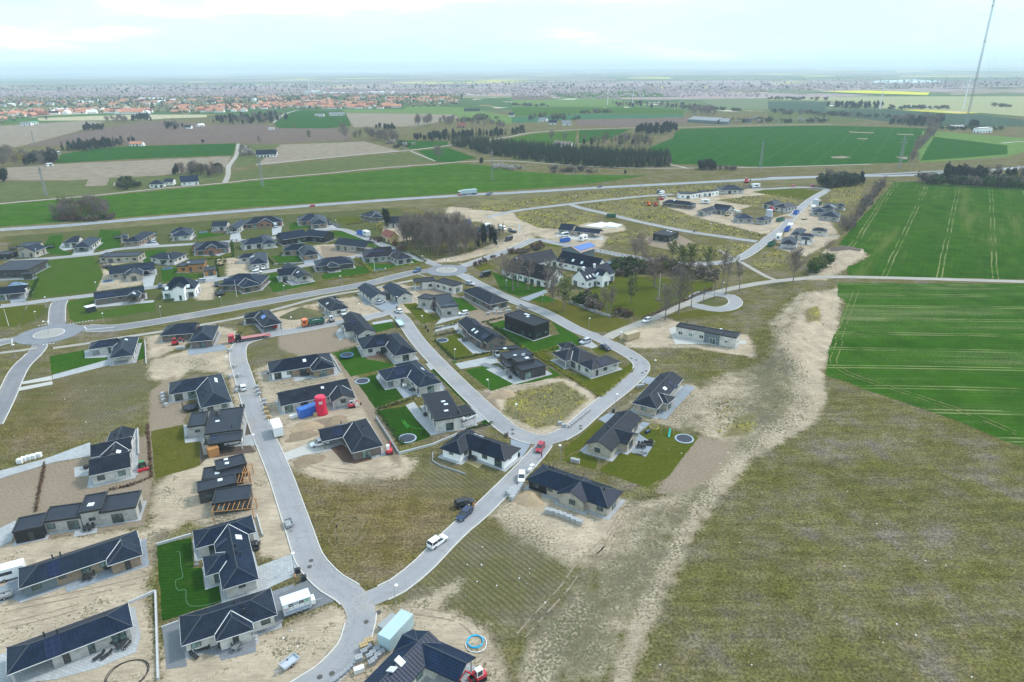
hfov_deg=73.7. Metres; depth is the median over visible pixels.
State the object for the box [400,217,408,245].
bare tree
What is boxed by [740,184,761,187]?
soil heap
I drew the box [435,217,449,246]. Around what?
bare tree
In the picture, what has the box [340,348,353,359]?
trampoline
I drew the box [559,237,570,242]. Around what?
skip
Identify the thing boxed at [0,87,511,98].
woodland
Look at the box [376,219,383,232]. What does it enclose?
willow tree
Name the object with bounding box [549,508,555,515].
paving pallet
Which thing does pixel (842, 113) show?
distant wood
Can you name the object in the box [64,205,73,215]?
bare tree
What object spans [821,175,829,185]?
pine tree
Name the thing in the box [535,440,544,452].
car
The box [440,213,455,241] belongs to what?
bare tree
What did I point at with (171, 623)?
garden wall
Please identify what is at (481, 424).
hedge
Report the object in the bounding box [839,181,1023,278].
field
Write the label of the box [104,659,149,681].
pipe ring
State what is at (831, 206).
house
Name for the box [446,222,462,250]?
bare tree
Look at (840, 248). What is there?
soil heap
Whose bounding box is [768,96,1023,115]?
field
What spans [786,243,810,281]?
bare tree
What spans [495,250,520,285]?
bare tree
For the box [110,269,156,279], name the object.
paving
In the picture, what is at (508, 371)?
paving
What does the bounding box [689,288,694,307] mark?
bare tree
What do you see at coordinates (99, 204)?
budding tree
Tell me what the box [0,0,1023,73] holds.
sky
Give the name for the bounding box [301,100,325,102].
factory building
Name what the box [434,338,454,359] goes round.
hedge
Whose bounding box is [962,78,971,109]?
wind turbine
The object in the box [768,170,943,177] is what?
highway
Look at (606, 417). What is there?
paving
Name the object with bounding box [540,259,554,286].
bare tree
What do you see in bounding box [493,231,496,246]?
pine tree
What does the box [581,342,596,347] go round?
paving
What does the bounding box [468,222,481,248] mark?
bare tree
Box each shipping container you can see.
[296,402,315,418]
[377,609,413,651]
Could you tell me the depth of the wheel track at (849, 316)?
260.31 m
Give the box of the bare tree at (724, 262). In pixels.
[717,247,731,287]
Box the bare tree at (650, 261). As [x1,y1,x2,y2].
[637,245,670,286]
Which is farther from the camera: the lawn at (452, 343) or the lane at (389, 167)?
the lane at (389, 167)
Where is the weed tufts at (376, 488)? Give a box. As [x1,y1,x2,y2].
[52,366,748,577]
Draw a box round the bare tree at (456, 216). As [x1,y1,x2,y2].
[450,211,461,222]
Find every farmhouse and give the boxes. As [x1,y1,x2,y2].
[129,141,145,145]
[148,178,175,187]
[179,175,198,185]
[184,125,192,128]
[256,149,277,156]
[329,112,344,115]
[457,123,465,127]
[538,117,547,121]
[548,120,556,124]
[553,140,574,147]
[562,120,570,124]
[973,127,992,132]
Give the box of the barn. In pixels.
[561,242,595,255]
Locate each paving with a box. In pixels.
[0,292,28,300]
[0,442,89,478]
[0,521,15,545]
[0,577,18,602]
[0,607,140,681]
[10,295,25,302]
[13,535,48,545]
[19,381,52,390]
[19,538,148,601]
[22,376,51,383]
[32,649,102,674]
[46,526,98,536]
[52,359,108,378]
[59,244,74,250]
[72,247,95,254]
[74,466,88,476]
[84,349,136,364]
[87,429,137,487]
[90,475,135,487]
[93,300,153,306]
[94,293,146,305]
[99,501,146,526]
[108,565,147,578]
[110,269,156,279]
[110,343,141,365]
[126,299,143,304]
[142,240,158,245]
[143,270,156,286]
[162,622,186,668]
[168,395,197,403]
[180,637,255,659]
[183,425,203,442]
[184,623,281,658]
[188,344,226,354]
[190,332,221,347]
[192,524,259,560]
[196,399,233,415]
[200,443,255,464]
[202,567,218,589]
[204,275,217,278]
[215,632,258,656]
[217,418,246,444]
[218,443,240,447]
[219,281,270,290]
[219,551,263,602]
[230,232,240,239]
[242,434,254,445]
[245,424,250,434]
[255,324,283,332]
[257,584,293,636]
[258,554,301,589]
[260,363,339,380]
[267,369,291,381]
[272,226,281,234]
[275,400,328,414]
[277,277,304,284]
[278,580,334,617]
[284,444,330,459]
[304,254,321,263]
[311,373,337,378]
[313,264,355,271]
[315,225,335,229]
[316,437,345,449]
[329,398,357,410]
[331,444,371,463]
[334,247,370,252]
[336,326,345,339]
[346,446,385,463]
[356,345,386,356]
[360,298,371,304]
[367,354,387,357]
[371,319,392,324]
[375,301,398,310]
[376,374,444,397]
[377,377,409,389]
[385,353,418,363]
[406,402,484,434]
[408,385,443,396]
[410,292,436,312]
[412,286,434,290]
[420,405,465,433]
[421,676,429,681]
[427,663,475,681]
[435,307,459,317]
[435,315,466,324]
[435,323,461,333]
[437,453,469,464]
[456,355,498,368]
[458,337,490,353]
[460,419,476,429]
[461,296,509,310]
[466,459,482,467]
[471,407,481,418]
[471,456,522,471]
[479,363,500,367]
[486,367,511,382]
[502,328,550,340]
[502,369,550,383]
[504,369,514,374]
[511,439,529,456]
[520,291,544,300]
[524,484,625,519]
[550,358,572,368]
[554,499,588,514]
[556,231,602,239]
[578,367,621,378]
[580,421,653,460]
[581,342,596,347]
[582,426,642,460]
[599,412,613,422]
[617,441,636,454]
[631,386,683,418]
[632,384,694,419]
[641,376,654,383]
[669,326,745,343]
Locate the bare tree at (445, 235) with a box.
[443,225,451,251]
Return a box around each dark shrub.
[118,175,130,180]
[118,183,130,188]
[130,181,141,186]
[610,258,625,265]
[616,261,625,270]
[624,270,631,276]
[625,255,633,262]
[630,260,639,269]
[817,173,836,186]
[839,171,855,182]
[846,174,860,185]
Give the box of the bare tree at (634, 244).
[627,237,643,256]
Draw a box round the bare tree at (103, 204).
[95,198,109,212]
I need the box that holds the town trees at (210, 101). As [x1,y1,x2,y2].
[0,93,463,111]
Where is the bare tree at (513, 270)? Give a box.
[507,259,521,290]
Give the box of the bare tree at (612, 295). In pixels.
[602,286,620,314]
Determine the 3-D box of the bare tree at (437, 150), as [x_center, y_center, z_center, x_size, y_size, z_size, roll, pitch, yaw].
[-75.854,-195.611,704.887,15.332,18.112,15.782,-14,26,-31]
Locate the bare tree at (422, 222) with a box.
[420,219,430,238]
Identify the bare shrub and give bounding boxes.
[548,165,558,169]
[583,287,591,293]
[584,295,598,308]
[589,297,604,309]
[614,268,624,274]
[630,267,640,273]
[654,256,667,261]
[675,262,683,272]
[691,265,707,277]
[705,267,720,279]
[844,223,854,229]
[864,198,872,204]
[873,180,886,187]
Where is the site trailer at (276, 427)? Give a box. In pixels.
[270,418,283,436]
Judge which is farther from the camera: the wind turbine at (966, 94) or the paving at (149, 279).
the wind turbine at (966, 94)
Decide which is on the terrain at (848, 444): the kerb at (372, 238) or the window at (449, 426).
the kerb at (372, 238)
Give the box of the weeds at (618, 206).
[469,182,866,270]
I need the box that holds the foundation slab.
[585,222,620,227]
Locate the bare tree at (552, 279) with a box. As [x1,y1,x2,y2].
[540,268,562,305]
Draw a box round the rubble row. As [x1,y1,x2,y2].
[370,304,383,311]
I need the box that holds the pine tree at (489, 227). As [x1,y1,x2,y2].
[486,224,492,241]
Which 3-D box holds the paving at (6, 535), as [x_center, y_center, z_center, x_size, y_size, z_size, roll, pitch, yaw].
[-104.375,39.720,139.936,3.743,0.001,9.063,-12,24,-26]
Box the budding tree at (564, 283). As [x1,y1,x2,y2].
[554,273,576,309]
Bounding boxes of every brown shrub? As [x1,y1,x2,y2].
[67,215,75,220]
[91,215,99,220]
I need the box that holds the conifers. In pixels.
[0,78,1019,92]
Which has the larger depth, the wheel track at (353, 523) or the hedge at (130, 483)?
the hedge at (130, 483)
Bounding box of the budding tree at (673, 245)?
[666,237,679,258]
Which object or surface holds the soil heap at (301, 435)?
on the terrain at (848, 444)
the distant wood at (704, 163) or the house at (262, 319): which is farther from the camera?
the distant wood at (704, 163)
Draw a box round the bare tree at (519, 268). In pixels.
[515,255,526,286]
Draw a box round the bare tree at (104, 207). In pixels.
[97,201,109,218]
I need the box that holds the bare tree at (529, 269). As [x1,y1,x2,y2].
[522,258,535,289]
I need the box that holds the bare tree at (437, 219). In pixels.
[430,212,442,223]
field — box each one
[0,121,102,147]
[0,156,230,179]
[0,163,646,226]
[0,170,223,201]
[0,176,839,236]
[25,121,351,145]
[38,115,206,120]
[56,143,235,162]
[230,152,432,180]
[235,143,277,166]
[258,142,398,164]
[274,110,350,127]
[341,106,511,123]
[346,113,458,126]
[396,140,447,148]
[418,148,474,161]
[480,131,576,146]
[512,95,552,99]
[512,99,643,106]
[512,108,683,115]
[512,114,683,122]
[512,146,669,166]
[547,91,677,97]
[577,118,688,126]
[579,129,629,142]
[649,126,926,166]
[702,98,767,108]
[768,89,818,92]
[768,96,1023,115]
[768,102,1023,126]
[768,111,870,123]
[821,90,929,94]
[825,283,1023,446]
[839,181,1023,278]
[916,130,1023,161]
[920,137,1007,160]
[951,88,1023,94]
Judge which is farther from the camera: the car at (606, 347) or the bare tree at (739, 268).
the bare tree at (739, 268)
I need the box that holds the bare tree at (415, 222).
[403,215,421,245]
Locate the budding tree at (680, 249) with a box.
[676,243,687,261]
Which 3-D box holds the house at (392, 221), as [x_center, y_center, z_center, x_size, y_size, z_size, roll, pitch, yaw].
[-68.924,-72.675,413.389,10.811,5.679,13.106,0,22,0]
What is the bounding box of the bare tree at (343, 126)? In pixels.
[337,121,348,140]
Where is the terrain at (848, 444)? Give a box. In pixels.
[0,64,1023,681]
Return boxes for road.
[0,254,361,307]
[0,269,426,344]
[0,343,47,423]
[10,237,275,260]
[48,299,67,324]
[230,310,395,681]
[274,228,440,265]
[349,440,553,612]
[390,273,648,443]
[459,190,830,266]
[486,194,673,217]
[570,204,756,241]
[603,275,1023,338]
[686,291,741,310]
[717,250,778,280]
[751,187,829,189]
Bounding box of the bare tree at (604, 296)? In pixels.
[596,287,613,312]
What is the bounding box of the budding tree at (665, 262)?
[662,260,669,269]
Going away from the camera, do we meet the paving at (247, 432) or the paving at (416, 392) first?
the paving at (247, 432)
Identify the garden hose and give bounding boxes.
[175,551,219,605]
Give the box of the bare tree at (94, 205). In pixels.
[88,203,99,213]
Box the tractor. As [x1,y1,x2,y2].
[137,459,148,471]
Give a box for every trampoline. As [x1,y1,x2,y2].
[181,397,198,412]
[214,287,225,294]
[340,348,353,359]
[355,378,369,383]
[399,433,416,442]
[436,338,447,342]
[675,434,693,443]
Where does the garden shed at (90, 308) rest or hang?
on the lawn at (76, 310)
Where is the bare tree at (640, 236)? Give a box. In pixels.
[635,231,652,256]
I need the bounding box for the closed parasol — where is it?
[194,553,198,565]
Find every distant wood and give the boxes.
[0,144,26,165]
[0,168,7,182]
[19,146,57,165]
[60,135,116,150]
[82,122,103,129]
[104,114,127,122]
[114,135,134,145]
[131,112,151,120]
[162,120,183,128]
[212,110,287,124]
[238,144,254,156]
[351,127,399,142]
[375,123,394,129]
[386,139,414,147]
[413,126,511,140]
[414,113,432,123]
[436,114,505,128]
[459,113,498,121]
[493,162,523,169]
[511,102,548,106]
[512,124,525,133]
[528,112,579,120]
[580,109,611,112]
[583,131,654,147]
[613,100,695,108]
[617,156,671,166]
[635,121,677,134]
[679,104,741,110]
[689,104,717,115]
[697,158,716,169]
[717,165,736,169]
[731,116,828,122]
[768,96,828,99]
[770,108,897,117]
[827,100,883,108]
[888,104,949,108]
[889,113,944,126]
[908,120,939,160]
[915,171,1023,187]
[939,124,1003,129]
[942,162,988,183]
[966,163,1023,175]
[968,119,979,126]
[990,102,1012,106]
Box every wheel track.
[1,576,144,606]
[1,603,78,623]
[7,583,135,610]
[8,609,78,627]
[289,460,398,473]
[296,457,396,469]
[327,515,365,548]
[334,517,366,544]
[335,520,358,543]
[342,522,355,540]
[395,612,471,634]
[398,606,479,629]
[517,510,626,633]
[525,532,619,637]
[588,517,617,551]
[595,519,624,554]
[669,399,719,423]
[670,396,724,426]
[688,457,702,480]
[829,340,1016,434]
[835,290,853,338]
[836,341,1014,430]
[841,292,858,339]
[861,183,893,237]
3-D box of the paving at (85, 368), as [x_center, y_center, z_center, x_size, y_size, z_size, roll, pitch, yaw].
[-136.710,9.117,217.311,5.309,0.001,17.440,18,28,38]
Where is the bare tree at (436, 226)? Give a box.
[429,219,443,246]
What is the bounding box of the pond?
[871,79,944,82]
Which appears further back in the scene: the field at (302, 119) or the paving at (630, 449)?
the field at (302, 119)
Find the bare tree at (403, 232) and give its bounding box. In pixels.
[393,218,409,242]
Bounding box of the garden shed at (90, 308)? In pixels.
[84,304,96,312]
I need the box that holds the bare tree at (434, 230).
[425,222,443,251]
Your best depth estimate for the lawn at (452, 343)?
233.09 m
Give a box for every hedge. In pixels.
[27,277,38,297]
[33,461,45,510]
[108,475,151,489]
[145,423,153,477]
[190,255,233,259]
[214,259,219,276]
[230,239,234,255]
[323,272,369,279]
[355,256,374,272]
[373,408,403,444]
[375,397,413,408]
[376,258,425,272]
[395,247,426,260]
[434,329,457,335]
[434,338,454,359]
[435,321,457,329]
[455,350,492,359]
[466,421,492,429]
[482,316,503,322]
[485,320,520,346]
[521,345,557,353]
[535,352,600,396]
[600,368,633,396]
[644,287,711,317]
[918,183,1023,189]
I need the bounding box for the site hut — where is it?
[623,330,639,340]
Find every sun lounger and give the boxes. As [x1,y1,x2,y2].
[92,649,105,660]
[100,648,112,659]
[188,650,199,659]
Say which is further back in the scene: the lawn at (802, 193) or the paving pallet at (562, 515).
the lawn at (802, 193)
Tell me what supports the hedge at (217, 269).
on the terrain at (848, 444)
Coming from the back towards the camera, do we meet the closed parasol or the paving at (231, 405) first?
the paving at (231, 405)
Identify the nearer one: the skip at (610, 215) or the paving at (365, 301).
the paving at (365, 301)
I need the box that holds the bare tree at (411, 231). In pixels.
[406,222,418,245]
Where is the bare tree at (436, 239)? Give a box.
[429,232,442,255]
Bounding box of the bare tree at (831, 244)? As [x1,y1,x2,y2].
[822,238,835,252]
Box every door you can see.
[28,531,35,540]
[62,653,71,663]
[124,560,131,569]
[232,636,238,643]
[378,636,389,651]
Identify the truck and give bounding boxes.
[227,332,270,342]
[301,316,324,326]
[458,189,476,195]
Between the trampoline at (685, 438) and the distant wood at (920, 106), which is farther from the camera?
the distant wood at (920, 106)
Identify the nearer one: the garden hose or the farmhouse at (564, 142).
the garden hose
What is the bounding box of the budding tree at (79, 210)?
[73,204,84,220]
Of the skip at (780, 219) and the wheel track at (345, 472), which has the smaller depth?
the wheel track at (345, 472)
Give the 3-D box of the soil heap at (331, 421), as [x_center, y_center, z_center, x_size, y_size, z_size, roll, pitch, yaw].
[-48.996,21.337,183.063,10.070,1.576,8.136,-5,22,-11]
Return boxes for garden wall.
[0,278,35,280]
[29,255,86,259]
[128,590,159,680]
[137,428,138,454]
[156,533,191,545]
[161,620,177,627]
[256,514,263,536]
[375,416,398,453]
[399,433,456,453]
[432,452,465,474]
[568,300,610,316]
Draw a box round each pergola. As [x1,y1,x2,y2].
[211,498,256,521]
[237,471,250,485]
[242,463,253,482]
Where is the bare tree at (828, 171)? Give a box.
[821,167,833,174]
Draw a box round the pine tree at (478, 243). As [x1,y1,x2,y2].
[476,233,480,246]
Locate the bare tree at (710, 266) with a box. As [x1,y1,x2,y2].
[706,261,714,269]
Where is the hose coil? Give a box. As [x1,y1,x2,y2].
[467,634,483,647]
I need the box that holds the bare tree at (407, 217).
[399,209,411,225]
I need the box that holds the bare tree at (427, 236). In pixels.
[420,224,433,252]
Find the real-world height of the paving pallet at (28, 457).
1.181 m
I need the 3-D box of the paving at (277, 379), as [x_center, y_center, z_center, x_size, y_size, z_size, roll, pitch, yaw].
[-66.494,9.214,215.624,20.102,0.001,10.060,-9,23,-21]
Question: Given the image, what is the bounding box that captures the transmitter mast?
[922,0,995,124]
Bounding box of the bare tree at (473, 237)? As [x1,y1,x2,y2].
[470,227,475,250]
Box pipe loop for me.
[465,636,486,652]
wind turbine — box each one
[877,78,887,108]
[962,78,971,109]
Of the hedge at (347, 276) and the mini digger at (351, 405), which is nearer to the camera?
the mini digger at (351, 405)
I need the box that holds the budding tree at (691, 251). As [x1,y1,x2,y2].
[681,243,701,263]
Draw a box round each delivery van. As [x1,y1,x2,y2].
[479,270,490,277]
[504,235,512,240]
[559,232,568,236]
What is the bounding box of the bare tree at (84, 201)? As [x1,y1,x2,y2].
[79,197,89,214]
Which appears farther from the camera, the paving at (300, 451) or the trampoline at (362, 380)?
the trampoline at (362, 380)
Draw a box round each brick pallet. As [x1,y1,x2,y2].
[359,640,367,649]
[364,636,373,645]
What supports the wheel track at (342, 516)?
on the terrain at (848, 444)
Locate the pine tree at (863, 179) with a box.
[859,175,865,184]
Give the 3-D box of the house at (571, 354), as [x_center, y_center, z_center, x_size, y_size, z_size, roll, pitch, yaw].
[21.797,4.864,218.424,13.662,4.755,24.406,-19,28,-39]
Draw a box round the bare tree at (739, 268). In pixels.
[734,255,744,291]
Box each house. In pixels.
[0,251,17,259]
[0,259,48,279]
[0,285,30,299]
[6,111,17,115]
[6,602,132,681]
[12,490,143,543]
[16,241,46,256]
[18,530,142,596]
[27,112,37,116]
[36,111,48,114]
[49,110,59,113]
[62,109,71,113]
[62,236,100,251]
[75,110,87,113]
[86,109,97,113]
[88,336,138,364]
[89,426,135,484]
[93,286,144,304]
[99,251,145,262]
[108,261,154,281]
[121,109,133,113]
[121,231,154,245]
[131,110,143,113]
[148,251,186,264]
[159,322,218,347]
[161,276,199,300]
[168,374,231,413]
[170,227,193,240]
[176,258,215,275]
[178,108,190,112]
[179,587,277,653]
[187,406,244,454]
[192,241,228,254]
[192,515,258,597]
[196,453,252,514]
[205,108,216,111]
[211,219,245,232]
[214,108,224,111]
[219,273,268,292]
[238,252,267,268]
[240,234,275,249]
[243,310,282,332]
[245,216,282,228]
[267,353,335,379]
[275,378,355,412]
[276,229,334,244]
[277,263,312,282]
[282,243,317,259]
[297,213,327,228]
[313,256,354,271]
[317,296,348,316]
[317,418,383,460]
[321,104,331,108]
[334,237,375,251]
[340,311,376,337]
[347,104,357,108]
[355,105,362,108]
[357,282,412,303]
[357,333,416,361]
[361,210,382,221]
[361,246,412,264]
[364,629,475,681]
[377,360,441,394]
[389,216,406,227]
[391,103,400,107]
[412,277,462,293]
[417,293,457,316]
[421,390,474,431]
[439,429,520,468]
[458,316,505,350]
[462,286,508,309]
[471,226,498,236]
[493,345,545,379]
[504,310,549,339]
[505,258,563,287]
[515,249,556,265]
[526,464,623,515]
[552,341,620,376]
[556,251,605,271]
[558,223,602,237]
[572,262,614,288]
[585,409,641,458]
[632,371,682,415]
[653,229,678,241]
[661,199,695,208]
[676,321,740,347]
[677,189,718,198]
[697,203,734,215]
[717,185,742,193]
[733,213,772,224]
[763,200,797,211]
[780,236,810,247]
[790,227,827,240]
[812,207,840,220]
[822,203,844,210]
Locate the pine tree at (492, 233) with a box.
[491,225,494,242]
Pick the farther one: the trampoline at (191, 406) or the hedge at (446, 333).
the hedge at (446, 333)
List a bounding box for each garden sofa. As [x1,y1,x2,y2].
[194,644,209,651]
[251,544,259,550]
[643,440,652,445]
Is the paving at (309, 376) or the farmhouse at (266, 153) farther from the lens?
the farmhouse at (266, 153)
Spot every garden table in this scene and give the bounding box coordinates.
[81,572,94,577]
[82,524,94,528]
[116,638,129,649]
[231,641,241,652]
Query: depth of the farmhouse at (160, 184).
558.30 m
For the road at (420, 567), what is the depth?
135.95 m
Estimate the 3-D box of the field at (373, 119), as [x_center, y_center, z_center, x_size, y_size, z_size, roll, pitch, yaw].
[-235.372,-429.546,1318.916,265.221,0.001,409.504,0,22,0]
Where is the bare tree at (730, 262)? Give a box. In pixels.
[720,252,738,294]
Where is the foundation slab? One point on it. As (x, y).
(603, 224)
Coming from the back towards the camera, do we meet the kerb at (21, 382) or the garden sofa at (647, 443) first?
the kerb at (21, 382)
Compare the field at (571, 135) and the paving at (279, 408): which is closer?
the paving at (279, 408)
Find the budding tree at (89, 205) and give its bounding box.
[84,202,92,214]
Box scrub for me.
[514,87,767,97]
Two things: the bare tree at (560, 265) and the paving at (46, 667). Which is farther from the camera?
the bare tree at (560, 265)
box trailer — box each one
[0,588,21,600]
[275,653,299,675]
[283,517,293,531]
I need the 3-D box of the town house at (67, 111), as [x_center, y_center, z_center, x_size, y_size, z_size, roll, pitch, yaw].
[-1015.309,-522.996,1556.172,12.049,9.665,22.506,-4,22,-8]
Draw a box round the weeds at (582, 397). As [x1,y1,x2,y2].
[502,382,756,431]
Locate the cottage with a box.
[381,229,398,243]
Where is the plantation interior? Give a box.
[462,134,671,160]
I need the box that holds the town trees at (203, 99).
[0,93,460,122]
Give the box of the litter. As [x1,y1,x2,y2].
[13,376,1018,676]
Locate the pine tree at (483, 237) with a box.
[480,225,485,246]
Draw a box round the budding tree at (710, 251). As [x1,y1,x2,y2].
[699,245,717,266]
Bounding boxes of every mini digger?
[171,337,184,345]
[216,258,226,265]
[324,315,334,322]
[348,400,361,408]
[386,440,392,454]
[458,665,486,681]
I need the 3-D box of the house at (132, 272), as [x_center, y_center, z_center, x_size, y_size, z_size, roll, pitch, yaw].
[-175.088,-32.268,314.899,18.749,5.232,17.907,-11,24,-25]
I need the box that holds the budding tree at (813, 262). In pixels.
[809,259,819,272]
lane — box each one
[0,161,866,203]
[222,144,239,182]
[257,124,810,164]
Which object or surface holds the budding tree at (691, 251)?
on the terrain at (848, 444)
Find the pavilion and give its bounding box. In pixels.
[8,281,27,294]
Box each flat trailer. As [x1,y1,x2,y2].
[377,612,395,629]
[395,319,404,325]
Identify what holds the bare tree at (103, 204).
on the field at (455, 178)
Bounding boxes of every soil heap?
[279,307,324,319]
[284,430,318,442]
[289,421,324,432]
[292,454,325,468]
[304,305,323,311]
[315,415,347,427]
[485,390,516,398]
[511,490,544,507]
[715,195,733,197]
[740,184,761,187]
[777,215,793,218]
[830,246,860,251]
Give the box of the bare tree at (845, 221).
[838,214,852,233]
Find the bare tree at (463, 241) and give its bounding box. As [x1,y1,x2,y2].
[462,230,465,254]
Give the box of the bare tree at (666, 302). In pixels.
[655,282,680,319]
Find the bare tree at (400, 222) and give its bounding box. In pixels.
[395,214,409,241]
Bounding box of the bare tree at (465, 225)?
[457,222,472,248]
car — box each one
[196,278,205,281]
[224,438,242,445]
[240,384,246,390]
[252,270,261,273]
[309,438,328,447]
[376,299,385,303]
[394,308,402,312]
[413,267,421,271]
[426,534,447,549]
[453,497,474,508]
[455,504,473,521]
[458,310,468,314]
[461,412,476,420]
[465,280,474,285]
[493,350,499,356]
[517,469,525,482]
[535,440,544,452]
[579,337,591,344]
[599,343,610,350]
[642,316,651,322]
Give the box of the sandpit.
[650,425,658,429]
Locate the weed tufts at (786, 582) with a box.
[431,458,1022,681]
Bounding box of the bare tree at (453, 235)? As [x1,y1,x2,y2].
[445,228,462,254]
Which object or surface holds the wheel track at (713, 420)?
on the terrain at (848, 444)
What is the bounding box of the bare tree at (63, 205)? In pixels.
[58,203,67,214]
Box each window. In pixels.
[0,571,11,576]
[31,583,41,590]
[46,523,55,528]
[67,520,79,529]
[81,566,90,573]
[87,643,96,653]
[97,475,104,480]
[99,561,106,567]
[111,513,123,522]
[111,631,126,644]
[118,470,125,475]
[138,500,141,512]
[174,393,182,400]
[176,335,182,340]
[187,391,196,398]
[191,641,201,648]
[199,341,205,347]
[205,493,212,498]
[208,545,214,553]
[214,573,219,582]
[217,505,224,510]
[234,502,245,511]
[261,618,270,625]
[274,372,281,379]
[285,405,292,412]
[299,368,306,374]
[319,369,326,376]
[362,449,370,457]
[402,354,408,360]
[416,671,422,680]
[427,385,433,392]
[446,422,453,430]
[474,670,482,676]
[494,458,501,467]
[525,372,530,379]
[569,499,574,505]
[709,338,715,343]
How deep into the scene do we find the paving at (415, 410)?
185.70 m
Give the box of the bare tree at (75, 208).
[70,201,81,214]
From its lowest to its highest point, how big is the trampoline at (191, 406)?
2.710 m
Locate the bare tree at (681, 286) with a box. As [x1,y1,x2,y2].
[661,264,695,313]
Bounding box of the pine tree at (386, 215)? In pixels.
[381,207,389,227]
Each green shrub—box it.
[571,291,584,299]
[573,298,582,303]
[807,263,823,272]
[820,254,836,264]
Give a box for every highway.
[0,166,1023,230]
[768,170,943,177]
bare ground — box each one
[85,176,108,185]
[832,156,848,157]
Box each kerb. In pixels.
[0,270,415,345]
[0,345,47,423]
[1,254,361,307]
[20,236,275,259]
[48,301,67,320]
[229,312,386,681]
[319,228,436,263]
[377,446,552,599]
[391,274,649,443]
[463,190,829,265]
[485,194,660,217]
[572,205,757,242]
[689,291,742,311]
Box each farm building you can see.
[20,122,32,125]
[464,108,479,110]
[688,116,720,123]
[719,118,730,124]
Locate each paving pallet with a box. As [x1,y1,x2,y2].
[15,458,23,463]
[25,454,31,460]
[31,453,36,459]
[36,452,42,457]
[336,672,342,679]
[346,663,353,669]
[349,659,356,665]
[353,666,361,675]
[354,653,363,663]
[358,664,364,672]
[360,647,367,656]
[365,652,372,661]
[366,643,372,651]
[367,658,375,667]
[370,655,378,663]
[374,651,381,659]
[377,648,385,656]
[509,494,515,501]
[544,507,550,514]
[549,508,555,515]
[555,510,561,516]
[560,511,566,519]
[565,514,572,521]
[570,516,576,523]
[576,518,582,526]
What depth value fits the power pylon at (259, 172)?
550.28 m
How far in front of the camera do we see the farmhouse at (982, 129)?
948.95 m
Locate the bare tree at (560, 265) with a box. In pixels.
[556,258,564,271]
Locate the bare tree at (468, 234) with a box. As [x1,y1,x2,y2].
[460,226,475,252]
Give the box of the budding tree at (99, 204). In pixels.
[95,198,102,212]
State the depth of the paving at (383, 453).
168.02 m
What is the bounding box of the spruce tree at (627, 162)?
[625,156,628,166]
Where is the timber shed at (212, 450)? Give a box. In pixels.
[206,444,219,457]
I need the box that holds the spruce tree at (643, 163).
[641,155,644,166]
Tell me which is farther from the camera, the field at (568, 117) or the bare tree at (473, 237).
the field at (568, 117)
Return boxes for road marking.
[1,169,1004,344]
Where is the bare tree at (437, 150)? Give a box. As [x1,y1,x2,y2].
[432,143,443,160]
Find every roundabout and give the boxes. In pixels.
[14,324,82,344]
[426,265,466,275]
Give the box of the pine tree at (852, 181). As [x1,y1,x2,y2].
[849,175,855,184]
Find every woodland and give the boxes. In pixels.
[0,76,1020,90]
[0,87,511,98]
[511,79,1023,96]
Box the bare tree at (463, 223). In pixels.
[456,218,469,233]
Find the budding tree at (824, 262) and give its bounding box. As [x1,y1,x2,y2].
[821,258,827,268]
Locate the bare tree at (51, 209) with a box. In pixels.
[46,203,55,218]
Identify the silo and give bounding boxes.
[314,394,327,416]
[765,209,772,217]
[812,199,818,205]
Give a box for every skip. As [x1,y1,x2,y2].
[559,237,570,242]
[606,213,615,216]
[767,241,775,246]
[776,217,784,221]
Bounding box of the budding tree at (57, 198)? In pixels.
[54,195,64,204]
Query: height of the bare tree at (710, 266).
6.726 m
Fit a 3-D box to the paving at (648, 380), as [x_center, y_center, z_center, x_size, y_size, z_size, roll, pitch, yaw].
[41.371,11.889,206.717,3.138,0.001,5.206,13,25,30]
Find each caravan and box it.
[0,558,25,582]
[279,588,321,616]
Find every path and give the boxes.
[0,347,36,353]
[53,278,435,348]
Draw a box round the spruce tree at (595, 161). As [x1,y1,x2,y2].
[593,156,596,165]
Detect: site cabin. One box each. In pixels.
[362,230,370,235]
[579,234,587,240]
[701,199,709,203]
[751,183,759,186]
[775,233,781,240]
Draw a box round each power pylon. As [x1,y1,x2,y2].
[37,167,47,195]
[256,156,264,186]
[490,149,493,178]
[758,142,764,169]
[897,135,907,167]
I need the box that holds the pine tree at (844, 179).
[840,176,846,186]
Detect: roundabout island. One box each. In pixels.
[33,328,64,338]
[436,267,456,272]
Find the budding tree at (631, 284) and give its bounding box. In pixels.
[626,272,638,303]
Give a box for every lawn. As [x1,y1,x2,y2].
[0,305,25,326]
[19,305,44,326]
[29,256,102,297]
[44,234,70,254]
[50,349,106,374]
[67,297,155,321]
[95,229,120,249]
[104,262,140,270]
[137,339,144,359]
[143,249,165,261]
[151,425,199,477]
[157,537,220,620]
[161,267,200,281]
[189,246,231,258]
[197,231,225,238]
[267,272,314,292]
[271,255,300,262]
[286,242,331,245]
[289,222,308,229]
[322,266,370,279]
[332,231,377,247]
[333,217,362,224]
[334,347,393,376]
[354,374,402,406]
[360,259,420,269]
[372,322,395,331]
[377,406,429,444]
[404,303,439,323]
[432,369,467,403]
[440,334,472,357]
[453,297,477,310]
[466,366,511,390]
[474,263,494,270]
[491,271,545,296]
[491,320,579,352]
[515,367,560,384]
[531,297,630,331]
[532,295,556,302]
[538,352,632,392]
[545,244,562,246]
[562,453,597,468]
[565,421,603,455]
[578,277,712,315]
[592,348,606,354]
[599,424,697,487]
[671,307,744,318]
[754,189,819,198]

